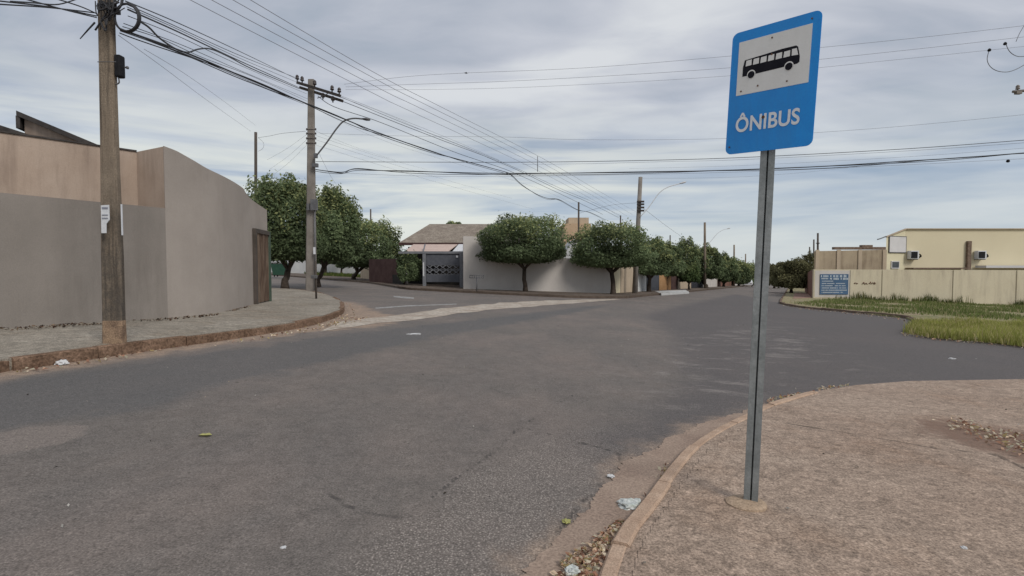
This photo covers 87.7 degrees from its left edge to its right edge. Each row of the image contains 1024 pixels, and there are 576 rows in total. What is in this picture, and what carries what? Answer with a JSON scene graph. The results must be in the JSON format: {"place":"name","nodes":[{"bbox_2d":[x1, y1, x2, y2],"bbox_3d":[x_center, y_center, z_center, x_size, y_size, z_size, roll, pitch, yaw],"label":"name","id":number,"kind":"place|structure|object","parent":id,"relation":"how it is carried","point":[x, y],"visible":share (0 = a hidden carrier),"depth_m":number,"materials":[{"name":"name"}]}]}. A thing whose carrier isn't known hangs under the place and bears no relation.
{"place":"outdoors","nodes":[
{"label":"outdoors","id":0,"kind":"place"},
{"bbox_2d":[0,288,340,370],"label":"sidewalk","id":1,"kind":"structure","parent":0,"point":[285,306],"depth_m":9.56,"materials":[{"name":"concrete"}]},
{"bbox_2d":[97,0,126,343],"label":"utility pole","id":2,"kind":"object","parent":1,"relation":"on","point":[113,296],"visible":0.92,"depth_m":7.31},
{"bbox_2d":[10,0,74,4],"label":"overhead wire","id":3,"kind":"object","parent":2,"relation":"attached to","point":[41,3],"visible":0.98,"depth_m":5.89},
{"bbox_2d":[0,4,92,12],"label":"overhead wire","id":4,"kind":"object","parent":2,"relation":"attached to","point":[41,7],"visible":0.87,"depth_m":6.24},
{"bbox_2d":[0,0,96,16],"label":"overhead wire","id":5,"kind":"object","parent":2,"relation":"attached to","point":[45,6],"visible":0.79,"depth_m":6.24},
{"bbox_2d":[28,0,96,17],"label":"overhead wire","id":6,"kind":"object","parent":2,"relation":"attached to","point":[64,9],"visible":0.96,"depth_m":6.47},
{"bbox_2d":[80,0,124,38],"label":"cable tangle","id":7,"kind":"object","parent":2,"relation":"attached to","point":[111,8],"visible":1,"depth_m":7.06,"materials":[{"name":"rubber"}]},
{"bbox_2d":[113,2,140,32],"bbox_3d":[-5.161,-3.627,7.143,0.361,0.403,0.064,0,2,0],"label":"cable coil","id":8,"kind":"object","parent":7,"relation":"hanging from","point":[137,24],"visible":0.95,"depth_m":7.12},
{"bbox_2d":[101,205,109,232],"bbox_3d":[-5.497,-0.933,7.207,0.114,0.380,0.017,0,2,0],"label":"paper notice","id":9,"kind":"object","parent":2,"relation":"attached to","point":[105,214],"visible":1,"depth_m":7.21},
{"bbox_2d":[114,54,128,84],"bbox_3d":[-5.324,-2.970,7.290,0.179,0.409,0.110,0,2,0],"label":"splice box","id":10,"kind":"object","parent":2,"relation":"attached to","point":[119,66],"visible":1,"depth_m":7.25,"materials":[{"name":"black plastic"}]},
{"bbox_2d":[125,0,297,79],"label":"overhead wire","id":11,"kind":"object","parent":2,"relation":"attached to","point":[197,31],"visible":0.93,"depth_m":9.88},
{"bbox_2d":[127,9,298,87],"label":"overhead wire","id":12,"kind":"object","parent":2,"relation":"attached to","point":[199,42],"visible":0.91,"depth_m":9.84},
{"bbox_2d":[141,21,298,88],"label":"overhead wire","id":13,"kind":"object","parent":2,"relation":"attached to","point":[155,34],"visible":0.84,"depth_m":10.32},
{"bbox_2d":[120,28,602,218],"bbox_3d":[1.743,-4.922,28.519,0.226,1.225,44.909,1,2,18],"label":"cable bundle","id":14,"kind":"object","parent":2,"relation":"attached to","point":[213,64],"visible":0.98,"depth_m":10.07,"materials":[{"name":"rubber"}]},
{"bbox_2d":[0,306,250,330],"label":"leaf litter","id":15,"kind":"object","parent":1,"relation":"on","point":[74,324],"visible":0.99,"depth_m":9.24,"materials":[{"name":"plant"}]},
{"bbox_2d":[0,130,266,327],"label":"boundary wall","id":16,"kind":"structure","parent":1,"relation":"on","point":[189,224],"depth_m":10.45,"materials":[{"name":"paint"}]},
{"bbox_2d":[252,228,271,303],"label":"wooden gate","id":17,"kind":"structure","parent":16,"relation":"attached to","point":[262,265],"depth_m":15.78,"materials":[{"name":"brown wood"}]},
{"bbox_2d":[243,170,331,288],"bbox_3d":[-11.373,-2.970,27.010,4.244,6.059,4.624,0,2,0],"label":"street tree","id":18,"kind":"object","parent":1,"relation":"on","point":[282,201],"visible":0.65,"depth_m":25.61,"materials":[{"name":"green plant"}]},
{"bbox_2d":[311,261,316,298],"bbox_3d":[-6.897,-0.278,18.614,0.200,1.305,0.135,0,2,0],"label":"street name post","id":19,"kind":"object","parent":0,"point":[314,276],"visible":1,"depth_m":18.61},
{"bbox_2d":[251,0,633,210],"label":"overhead wire","id":20,"kind":"object","parent":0,"point":[388,80],"visible":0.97,"depth_m":14.21,"materials":[{"name":"metal"}]},
{"bbox_2d":[0,273,1023,575],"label":"road","id":21,"kind":"structure","parent":0,"point":[306,449],"depth_m":4.61,"materials":[{"name":"asphalt"}]},
{"bbox_2d":[0,288,344,372],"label":"kerb","id":22,"kind":"structure","parent":21,"relation":"on","point":[22,362],"depth_m":7.69,"materials":[{"name":"concrete"}]},
{"bbox_2d":[10,303,366,371],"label":"leaf litter","id":23,"kind":"object","parent":21,"relation":"on","point":[105,358],"visible":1,"depth_m":9.52,"materials":[{"name":"plant"}]},
{"bbox_2d":[254,132,256,189],"bbox_3d":[-14.342,-4.389,29.848,0.325,8.563,0.180,0,2,0],"label":"service post","id":24,"kind":"object","parent":21,"relation":"on","point":[255,154],"visible":0.41,"depth_m":29.67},
{"bbox_2d":[271,263,288,276],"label":"waste container","id":25,"kind":"object","parent":21,"relation":"on","point":[278,269],"visible":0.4,"depth_m":46.54,"materials":[{"name":"green plastic"}]},
{"bbox_2d":[295,75,369,290],"bbox_3d":[-8.213,-4.701,24.028,3.565,10.040,1.132,0,2,12],"label":"utility pole","id":26,"kind":"object","parent":21,"relation":"on","point":[312,201],"visible":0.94,"depth_m":24.30,"materials":[{"name":"grey concrete"}]},
{"bbox_2d":[120,30,302,103],"bbox_3d":[-7.407,-5.941,15.774,0.030,4.207,17.707,-1,2,-14],"label":"cable bundle","id":27,"kind":"object","parent":26,"relation":"attached to","point":[196,58],"visible":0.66,"depth_m":9.67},
{"bbox_2d":[127,7,297,82],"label":"overhead wire","id":28,"kind":"object","parent":26,"relation":"attached to","point":[201,40],"visible":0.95,"depth_m":9.90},
{"bbox_2d":[122,26,305,100],"bbox_3d":[-7.304,-6.029,15.775,0.030,4.265,17.664,-1,2,-13],"label":"overhead wire","id":29,"kind":"object","parent":26,"relation":"attached to","point":[202,57],"visible":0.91,"depth_m":10.29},
{"bbox_2d":[123,23,306,98],"bbox_3d":[-7.276,-6.098,15.771,0.021,4.318,17.656,-1,2,-13],"label":"overhead wire","id":30,"kind":"object","parent":26,"relation":"attached to","point":[203,54],"visible":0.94,"depth_m":10.36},
{"bbox_2d":[128,5,303,80],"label":"overhead wire","id":31,"kind":"object","parent":26,"relation":"attached to","point":[204,39],"visible":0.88,"depth_m":10.25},
{"bbox_2d":[128,16,303,92],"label":"overhead wire","id":32,"kind":"object","parent":26,"relation":"attached to","point":[202,47],"visible":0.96,"depth_m":9.94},
{"bbox_2d":[212,0,622,213],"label":"overhead wire","id":33,"kind":"object","parent":26,"relation":"attached to","point":[367,82],"visible":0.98,"depth_m":14.59,"materials":[{"name":"metal"}]},
{"bbox_2d":[233,0,630,213],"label":"overhead wire","id":34,"kind":"object","parent":26,"relation":"attached to","point":[387,85],"visible":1,"depth_m":14.99,"materials":[{"name":"metal"}]},
{"bbox_2d":[318,96,598,212],"bbox_3d":[0.245,-8.145,39.499,0.130,2.426,35.406,1,3,31],"label":"overhead wire","id":35,"kind":"object","parent":26,"relation":"attached to","point":[445,148],"visible":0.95,"depth_m":31.76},
{"bbox_2d":[343,101,618,217],"bbox_3d":[1.215,-8.030,39.489,0.105,2.850,36.141,1,3,33],"label":"overhead wire","id":36,"kind":"object","parent":26,"relation":"attached to","point":[472,151],"visible":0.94,"depth_m":32.72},
{"bbox_2d":[342,97,620,215],"bbox_3d":[1.560,-8.112,39.499,0.060,2.678,36.039,1,3,32],"label":"overhead wire","id":37,"kind":"object","parent":26,"relation":"attached to","point":[458,144],"visible":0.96,"depth_m":31.70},
{"bbox_2d":[316,140,1022,162],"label":"overhead wire","id":38,"kind":"object","parent":26,"relation":"attached to","point":[723,158],"visible":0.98,"depth_m":21.44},
{"bbox_2d":[322,115,1016,139],"bbox_3d":[5.202,-6.511,22.060,28.304,0.920,0.016,0,2,9],"label":"overhead wire","id":39,"kind":"object","parent":26,"relation":"attached to","point":[668,139],"visible":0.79,"depth_m":21.85,"materials":[{"name":"metal"}]},
{"bbox_2d":[316,152,1023,174],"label":"cable bundle","id":40,"kind":"object","parent":26,"relation":"attached to","point":[635,172],"visible":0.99,"depth_m":21.90,"materials":[{"name":"rubber"}]},
{"bbox_2d":[336,159,1010,176],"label":"overhead wire","id":41,"kind":"object","parent":40,"relation":"hanging from","point":[641,174],"visible":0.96,"depth_m":22.46,"materials":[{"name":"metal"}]},
{"bbox_2d":[349,26,1017,83],"bbox_3d":[5.701,-9.470,21.943,27.073,0.610,0.019,0,2,10],"label":"overhead wire","id":42,"kind":"object","parent":26,"relation":"attached to","point":[680,60],"visible":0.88,"depth_m":21.91,"materials":[{"name":"metal"}]},
{"bbox_2d":[346,46,1023,89],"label":"overhead wire","id":43,"kind":"object","parent":26,"relation":"attached to","point":[691,78],"visible":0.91,"depth_m":21.93,"materials":[{"name":"metal"}]},
{"bbox_2d":[353,37,1019,86],"bbox_3d":[5.745,-9.105,21.958,27.018,0.532,0.021,0,2,10],"label":"overhead wire","id":44,"kind":"object","parent":26,"relation":"attached to","point":[678,71],"visible":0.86,"depth_m":21.99,"materials":[{"name":"metal"}]},
{"bbox_2d":[305,180,364,286],"bbox_3d":[-10.412,-3.143,30.798,3.562,6.183,3.536,0,2,0],"label":"street tree","id":45,"kind":"object","parent":21,"relation":"on","point":[345,245],"visible":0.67,"depth_m":30.19,"materials":[{"name":"green plant"}]},
{"bbox_2d":[375,296,454,308],"bbox_3d":[-3.600,0.551,21.152,2.760,0.116,8.015,0,2,-8],"label":"road marking","id":46,"kind":"object","parent":21,"relation":"on","point":[410,305],"visible":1,"depth_m":19.29,"materials":[{"name":"paint"}]},
{"bbox_2d":[322,299,617,330],"bbox_3d":[0.037,0.730,21.059,2.574,0.548,21.987,1,3,27],"label":"drain","id":47,"kind":"object","parent":21,"relation":"on","point":[435,313],"visible":0.99,"depth_m":17.17,"materials":[{"name":"concrete"}]},
{"bbox_2d":[3,319,1017,562],"bbox_3d":[1.669,1.109,9.033,14.667,0.618,13.892,0,2,0],"label":"grit","id":48,"kind":"object","parent":21,"relation":"on","point":[68,504],"visible":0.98,"depth_m":3.91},
{"bbox_2d":[291,275,738,298],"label":"kerb","id":49,"kind":"structure","parent":21,"relation":"on","point":[521,294],"depth_m":31.15,"materials":[{"name":"concrete"}]},
{"bbox_2d":[519,403,765,575],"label":"gutter","id":50,"kind":"object","parent":21,"relation":"on","point":[635,477],"visible":0.7,"depth_m":3.23,"materials":[{"name":"concrete"}]},
{"bbox_2d":[549,463,668,575],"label":"leaf litter","id":51,"kind":"object","parent":50,"relation":"on","point":[590,557],"visible":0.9,"depth_m":2.51,"materials":[{"name":"plant"}]},
{"bbox_2d":[564,564,579,574],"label":"plastic scrap","id":52,"kind":"object","parent":51,"relation":"on","point":[572,569],"visible":1,"depth_m":2.36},
{"bbox_2d":[616,498,640,509],"bbox_3d":[0.687,1.242,3.091,0.150,0.041,0.133,0,2,0],"label":"plastic bag","id":53,"kind":"object","parent":50,"relation":"on","point":[628,503],"visible":0.85,"depth_m":3.07,"materials":[{"name":"plastic"}]},
{"bbox_2d":[769,261,780,287],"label":"street tree","id":54,"kind":"object","parent":21,"relation":"on","point":[772,267],"visible":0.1,"depth_m":99.16,"materials":[{"name":"green plant"}]},
{"bbox_2d":[769,257,813,292],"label":"street tree","id":55,"kind":"object","parent":21,"relation":"on","point":[790,275],"visible":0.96,"depth_m":60.58,"materials":[{"name":"green plant"}]},
{"bbox_2d":[801,250,813,268],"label":"street tree","id":56,"kind":"object","parent":21,"relation":"on","point":[809,257],"visible":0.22,"depth_m":83.48,"materials":[{"name":"green plant"}]},
{"bbox_2d":[767,383,848,402],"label":"leaf litter","id":57,"kind":"object","parent":21,"relation":"on","point":[788,395],"visible":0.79,"depth_m":6.20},
{"bbox_2d":[779,289,915,320],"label":"kerb","id":58,"kind":"structure","parent":21,"relation":"on","point":[837,310],"depth_m":25.68,"materials":[{"name":"concrete"}]},
{"bbox_2d":[783,305,1023,347],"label":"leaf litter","id":59,"kind":"object","parent":21,"relation":"on","point":[915,334],"visible":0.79,"depth_m":14.29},
{"bbox_2d":[0,0,1023,265],"label":"sky","id":60,"kind":"structure","parent":0,"point":[49,74],"materials":[{"name":"grey"}]},
{"bbox_2d":[271,272,753,295],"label":"sidewalk","id":61,"kind":"structure","parent":0,"point":[407,284],"depth_m":36.46,"materials":[{"name":"concrete"}]},
{"bbox_2d":[271,260,359,273],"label":"boundary wall","id":62,"kind":"structure","parent":61,"relation":"on","point":[299,267],"depth_m":65.34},
{"bbox_2d":[304,271,360,276],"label":"grass","id":63,"kind":"structure","parent":61,"relation":"on","point":[338,274],"depth_m":57.74,"materials":[{"name":"green plant"}]},
{"bbox_2d":[360,267,368,278],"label":"boundary wall","id":64,"kind":"structure","parent":61,"relation":"on","point":[364,272],"depth_m":51.80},
{"bbox_2d":[333,215,406,279],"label":"street tree","id":65,"kind":"object","parent":61,"relation":"on","point":[379,233],"visible":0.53,"depth_m":44.24,"materials":[{"name":"green plant"}]},
{"bbox_2d":[369,259,405,283],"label":"boundary wall","id":66,"kind":"structure","parent":61,"relation":"on","point":[382,270],"depth_m":40.38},
{"bbox_2d":[395,249,422,282],"bbox_3d":[-7.159,-1.528,37.167,2.011,2.312,1.175,0,2,0],"label":"climbing shrub","id":67,"kind":"object","parent":61,"relation":"on","point":[409,265],"visible":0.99,"depth_m":36.85,"materials":[{"name":"green plant"}]},
{"bbox_2d":[398,251,462,286],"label":"driveway gate","id":68,"kind":"structure","parent":61,"relation":"on","point":[440,258],"depth_m":36.53,"materials":[{"name":"metal"}]},
{"bbox_2d":[399,224,526,290],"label":"house","id":69,"kind":"structure","parent":61,"relation":"on","point":[458,237],"depth_m":34.70,"materials":[{"name":"paint"}]},
{"bbox_2d":[474,211,572,291],"bbox_3d":[0.625,-2.320,33.526,6.225,5.261,5.986,0,2,0],"label":"street tree","id":70,"kind":"object","parent":61,"relation":"on","point":[535,245],"visible":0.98,"depth_m":31.65,"materials":[{"name":"green plant"}]},
{"bbox_2d":[527,258,610,292],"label":"boundary wall","id":71,"kind":"structure","parent":61,"relation":"on","point":[563,275],"depth_m":35.19,"materials":[{"name":"paint"}]},
{"bbox_2d":[557,218,590,245],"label":"apartment building","id":72,"kind":"structure","parent":61,"relation":"on","point":[572,225],"depth_m":69.77,"materials":[{"name":"paint"}]},
{"bbox_2d":[567,218,658,293],"bbox_3d":[6.351,-2.096,34.977,5.824,5.139,5.783,0,2,0],"label":"street tree","id":73,"kind":"object","parent":61,"relation":"on","point":[608,255],"visible":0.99,"depth_m":33.42,"materials":[{"name":"green plant"}]},
{"bbox_2d":[613,268,619,292],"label":"boundary wall","id":74,"kind":"structure","parent":61,"relation":"on","point":[617,277],"depth_m":37.13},
{"bbox_2d":[620,267,632,292],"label":"boundary wall","id":75,"kind":"structure","parent":61,"relation":"on","point":[626,278],"depth_m":39.10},
{"bbox_2d":[638,273,645,291],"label":"boundary wall","id":76,"kind":"structure","parent":61,"relation":"on","point":[641,282],"depth_m":43.06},
{"bbox_2d":[646,275,658,290],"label":"metal gate","id":77,"kind":"structure","parent":61,"relation":"on","point":[654,282],"depth_m":47.12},
{"bbox_2d":[638,235,677,291],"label":"street tree","id":78,"kind":"object","parent":61,"relation":"on","point":[665,263],"visible":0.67,"depth_m":41.76,"materials":[{"name":"green plant"}]},
{"bbox_2d":[632,177,685,292],"bbox_3d":[10.391,-3.666,37.685,3.702,8.361,0.451,0,2,6],"label":"utility pole","id":79,"kind":"object","parent":61,"relation":"on","point":[635,269],"visible":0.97,"depth_m":37.69,"materials":[{"name":"grey concrete"}]},
{"bbox_2d":[659,274,670,289],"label":"metal gate","id":80,"kind":"structure","parent":61,"relation":"on","point":[664,284],"depth_m":50.71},
{"bbox_2d":[671,276,677,288],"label":"boundary wall","id":81,"kind":"structure","parent":61,"relation":"on","point":[674,282],"depth_m":55.14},
{"bbox_2d":[663,240,687,289],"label":"street tree","id":82,"kind":"object","parent":61,"relation":"on","point":[678,270],"visible":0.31,"depth_m":50.96,"materials":[{"name":"green plant"}]},
{"bbox_2d":[678,278,690,288],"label":"boundary wall","id":83,"kind":"structure","parent":61,"relation":"on","point":[682,285],"depth_m":59.23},
{"bbox_2d":[673,235,702,272],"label":"street tree","id":84,"kind":"object","parent":61,"relation":"on","point":[690,255],"visible":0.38,"depth_m":65.75,"materials":[{"name":"green plant"}]},
{"bbox_2d":[678,263,701,289],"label":"street tree","id":85,"kind":"object","parent":61,"relation":"on","point":[691,274],"visible":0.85,"depth_m":55.31,"materials":[{"name":"green plant"}]},
{"bbox_2d":[691,282,702,287],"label":"metal gate","id":86,"kind":"structure","parent":61,"relation":"on","point":[697,285],"depth_m":67.93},
{"bbox_2d":[697,242,725,287],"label":"street tree","id":87,"kind":"object","parent":61,"relation":"on","point":[712,271],"visible":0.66,"depth_m":68.30,"materials":[{"name":"green plant"}]},
{"bbox_2d":[706,279,716,286],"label":"boundary wall","id":88,"kind":"structure","parent":61,"relation":"on","point":[711,283],"depth_m":80.58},
{"bbox_2d":[703,222,729,287],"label":"utility pole","id":89,"kind":"object","parent":61,"relation":"on","point":[704,277],"visible":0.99,"depth_m":67.73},
{"bbox_2d":[714,252,740,286],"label":"street tree","id":90,"kind":"object","parent":61,"relation":"on","point":[731,270],"visible":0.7,"depth_m":86.60,"materials":[{"name":"green plant"}]},
{"bbox_2d":[732,257,754,285],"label":"street tree","id":91,"kind":"object","parent":61,"relation":"on","point":[745,271],"visible":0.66,"depth_m":106.38,"materials":[{"name":"green plant"}]},
{"bbox_2d":[656,290,688,294],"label":"driveway","id":92,"kind":"structure","parent":0,"point":[672,292],"depth_m":44.03,"materials":[{"name":"concrete"}]},
{"bbox_2d":[793,293,811,298],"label":"path","id":93,"kind":"structure","parent":0,"point":[800,295],"depth_m":48.84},
{"bbox_2d":[617,379,1023,575],"bbox_3d":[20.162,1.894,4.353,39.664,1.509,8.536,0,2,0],"label":"sidewalk","id":94,"kind":"structure","parent":0,"point":[906,498],"depth_m":3.30,"materials":[{"name":"concrete"}]},
{"bbox_2d":[725,11,821,511],"bbox_3d":[1.442,-0.087,3.013,0.473,2.794,0.235,1,3,25],"label":"bus stop sign","id":95,"kind":"object","parent":94,"relation":"on","point":[773,87],"visible":0.97,"depth_m":3.04,"materials":[{"name":"metal"}]},
{"bbox_2d":[932,415,1023,454],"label":"leaf litter","id":96,"kind":"object","parent":94,"relation":"on","point":[995,435],"visible":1,"depth_m":4.74,"materials":[{"name":"plant"}]},
{"bbox_2d":[782,288,1023,346],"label":"verge","id":97,"kind":"structure","parent":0,"point":[787,297],"depth_m":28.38,"materials":[{"name":"green plant"}]},
{"bbox_2d":[814,245,886,269],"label":"warehouse","id":98,"kind":"structure","parent":97,"relation":"on","point":[865,257],"depth_m":45.60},
{"bbox_2d":[805,269,1023,304],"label":"boundary wall","id":99,"kind":"structure","parent":97,"relation":"on","point":[1002,287],"depth_m":44.08,"materials":[{"name":"painted render"},{"name":"concrete"}]},
{"bbox_2d":[820,274,848,293],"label":"notice board","id":100,"kind":"object","parent":99,"relation":"attached to","point":[833,283],"visible":1,"depth_m":44.02,"materials":[{"name":"metal"}]},
{"bbox_2d":[835,291,1023,304],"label":"weeds","id":101,"kind":"object","parent":97,"relation":"on","point":[930,298],"visible":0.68,"depth_m":43.48,"materials":[{"name":"green plant"}]},
{"bbox_2d":[877,228,1023,269],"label":"warehouse","id":102,"kind":"structure","parent":97,"relation":"on","point":[946,248],"depth_m":46.94,"materials":[{"name":"paint"}]},
{"bbox_2d":[891,261,899,268],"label":"window","id":103,"kind":"structure","parent":102,"relation":"in","point":[894,264],"depth_m":46.38,"materials":[{"name":"white glass"}]},
{"bbox_2d":[888,236,906,252],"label":"sign panel","id":104,"kind":"object","parent":102,"relation":"attached to","point":[897,244],"visible":1,"depth_m":46.34,"materials":[{"name":"plastic"}]},
{"bbox_2d":[907,251,921,259],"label":"air conditioner","id":105,"kind":"object","parent":102,"relation":"attached to","point":[913,255],"visible":1,"depth_m":46.49,"materials":[{"name":"white plastic"}]},
{"bbox_2d":[974,251,988,259],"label":"air conditioner","id":106,"kind":"object","parent":102,"relation":"attached to","point":[981,255],"visible":1,"depth_m":46.49,"materials":[{"name":"white plastic"}]},
{"bbox_2d":[899,315,1023,346],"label":"tall grass","id":107,"kind":"structure","parent":97,"relation":"on","point":[1003,332],"depth_m":14.68,"materials":[{"name":"green plant"}]},
{"bbox_2d":[1012,85,1023,94],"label":"utility pole","id":108,"kind":"object","parent":97,"relation":"on","point":[1016,91],"visible":1,"depth_m":19.68,"materials":[{"name":"grey concrete"}]},
{"bbox_2d":[592,143,1015,163],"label":"overhead wire","id":109,"kind":"object","parent":108,"relation":"attached to","point":[808,156],"visible":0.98,"depth_m":22.89,"materials":[{"name":"metal"}]},
{"bbox_3d":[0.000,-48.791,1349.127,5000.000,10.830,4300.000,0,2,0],"label":"ground","id":110,"kind":"structure","parent":0,"visible":0},
{"bbox_2d":[0,125,25,133],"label":"roof","id":111,"kind":"structure","parent":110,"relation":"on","point":[2,128],"depth_m":13.60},
{"bbox_2d":[16,111,94,143],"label":"house","id":112,"kind":"structure","parent":110,"relation":"on","point":[27,124],"depth_m":15.23,"materials":[{"name":"concrete"}]},
{"bbox_2d":[599,391,817,575],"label":"kerb","id":113,"kind":"structure","parent":110,"relation":"on","point":[630,527],"depth_m":3.06,"materials":[{"name":"concrete"}]},
{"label":"service post","id":114,"kind":"object","parent":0,"visible":0},
{"bbox_2d":[191,0,619,216],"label":"overhead wire","id":115,"kind":"object","parent":114,"relation":"attached to","point":[361,87],"visible":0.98,"depth_m":14.85,"materials":[{"name":"metal"}]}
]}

